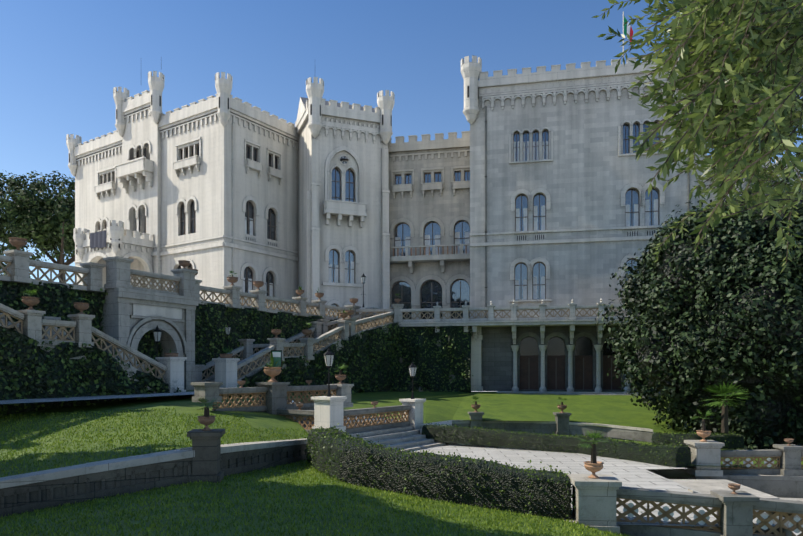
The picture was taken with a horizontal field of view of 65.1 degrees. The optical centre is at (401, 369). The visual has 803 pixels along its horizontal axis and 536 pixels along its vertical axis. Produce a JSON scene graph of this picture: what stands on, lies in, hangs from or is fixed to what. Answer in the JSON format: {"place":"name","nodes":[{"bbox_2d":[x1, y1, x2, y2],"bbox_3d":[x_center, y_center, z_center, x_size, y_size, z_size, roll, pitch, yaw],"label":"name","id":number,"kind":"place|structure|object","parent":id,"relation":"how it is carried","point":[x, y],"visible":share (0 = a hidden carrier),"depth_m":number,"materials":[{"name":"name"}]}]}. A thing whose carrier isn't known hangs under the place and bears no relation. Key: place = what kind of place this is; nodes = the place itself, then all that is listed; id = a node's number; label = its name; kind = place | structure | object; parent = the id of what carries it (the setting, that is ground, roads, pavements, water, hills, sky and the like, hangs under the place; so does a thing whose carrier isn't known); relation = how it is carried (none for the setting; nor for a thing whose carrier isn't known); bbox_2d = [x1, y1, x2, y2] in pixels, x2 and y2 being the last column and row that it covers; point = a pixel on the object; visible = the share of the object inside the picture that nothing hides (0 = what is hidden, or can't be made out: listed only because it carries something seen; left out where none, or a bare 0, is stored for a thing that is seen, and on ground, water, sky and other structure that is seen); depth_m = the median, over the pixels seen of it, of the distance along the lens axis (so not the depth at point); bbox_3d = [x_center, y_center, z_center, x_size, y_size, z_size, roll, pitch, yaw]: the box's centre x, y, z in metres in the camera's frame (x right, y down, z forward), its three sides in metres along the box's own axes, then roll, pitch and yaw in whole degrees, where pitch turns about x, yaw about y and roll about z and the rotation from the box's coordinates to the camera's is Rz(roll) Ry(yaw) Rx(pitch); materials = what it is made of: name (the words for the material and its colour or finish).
{"place":"outdoors","nodes":[
{"label":"outdoors","id":0,"kind":"place"},
{"bbox_2d":[0,281,470,415],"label":"ivy walls","id":1,"kind":"structure","parent":0,"point":[107,380],"depth_m":33.21,"materials":[{"name":"green plant"}]},
{"bbox_2d":[295,77,394,318],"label":"castle tower","id":2,"kind":"structure","parent":0,"point":[343,203],"depth_m":50.12,"materials":[{"name":"white stone"}]},
{"bbox_2d":[0,390,801,535],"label":"lawns","id":3,"kind":"structure","parent":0,"point":[621,410],"depth_m":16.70,"materials":[{"name":"green plant"}]},
{"bbox_2d":[0,237,639,403],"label":"terrace","id":4,"kind":"structure","parent":3,"relation":"on","point":[133,315],"depth_m":30.08,"materials":[{"name":"stone"}]},
{"bbox_2d":[66,71,298,311],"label":"castle block","id":5,"kind":"structure","parent":4,"relation":"on","point":[208,188],"depth_m":50.52,"materials":[{"name":"white stone"}]},
{"bbox_2d":[19,237,398,353],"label":"potted plants","id":6,"kind":"object","parent":4,"relation":"on","point":[30,292],"visible":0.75,"depth_m":30.92,"materials":[{"name":"green plant"}]},
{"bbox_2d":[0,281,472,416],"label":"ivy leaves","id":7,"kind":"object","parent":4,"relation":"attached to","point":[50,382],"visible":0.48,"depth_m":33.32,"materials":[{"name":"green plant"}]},
{"bbox_2d":[304,421,744,519],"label":"hedges","id":8,"kind":"object","parent":3,"relation":"on","point":[507,480],"visible":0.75,"depth_m":14.52,"materials":[{"name":"green plant"}]},
{"bbox_2d":[362,11,706,395],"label":"castle block","id":9,"kind":"structure","parent":3,"relation":"on","point":[565,209],"depth_m":44.54,"materials":[{"name":"white stone"}]},
{"bbox_2d":[388,131,469,318],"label":"castle","id":10,"kind":"structure","parent":9,"relation":"attached to","point":[429,206],"depth_m":51.56,"materials":[{"name":"stone"}]},
{"bbox_2d":[592,0,802,273],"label":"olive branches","id":11,"kind":"object","parent":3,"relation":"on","point":[738,69],"visible":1,"depth_m":2.98,"materials":[{"name":"green plant"}]},
{"bbox_2d":[594,174,802,449],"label":"tree","id":12,"kind":"object","parent":3,"relation":"on","point":[726,306],"visible":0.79,"depth_m":27.21,"materials":[{"name":"green plant"}]},
{"bbox_2d":[699,380,747,432],"bbox_3d":[13.171,1.497,25.700,2.173,2.151,2.241,0,0,1],"label":"palm","id":13,"kind":"object","parent":3,"relation":"on","point":[724,390],"visible":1,"depth_m":25.56,"materials":[{"name":"green plant"}]},
{"bbox_2d":[0,0,802,283],"label":"sky","id":14,"kind":"structure","parent":0,"point":[62,62],"materials":[{"name":"blue"}]},
{"bbox_2d":[292,391,748,478],"bbox_3d":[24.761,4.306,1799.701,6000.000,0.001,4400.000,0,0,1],"label":"ground","id":15,"kind":"structure","parent":0,"point":[674,473],"depth_m":33.88,"materials":[{"name":"grey stone"}]},
{"bbox_2d":[0,170,74,281],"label":"trees","id":16,"kind":"object","parent":15,"relation":"on","point":[45,224],"visible":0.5,"depth_m":89.18,"materials":[{"name":"green plant"}]},
{"bbox_2d":[0,348,802,535],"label":"parterre","id":17,"kind":"object","parent":15,"relation":"on","point":[762,495],"visible":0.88,"depth_m":16.98,"materials":[{"name":"stone"}]},
{"bbox_2d":[707,156,799,208],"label":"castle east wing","id":18,"kind":"structure","parent":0,"point":[744,184],"depth_m":50.33,"materials":[{"name":"grey stone"}]}
]}

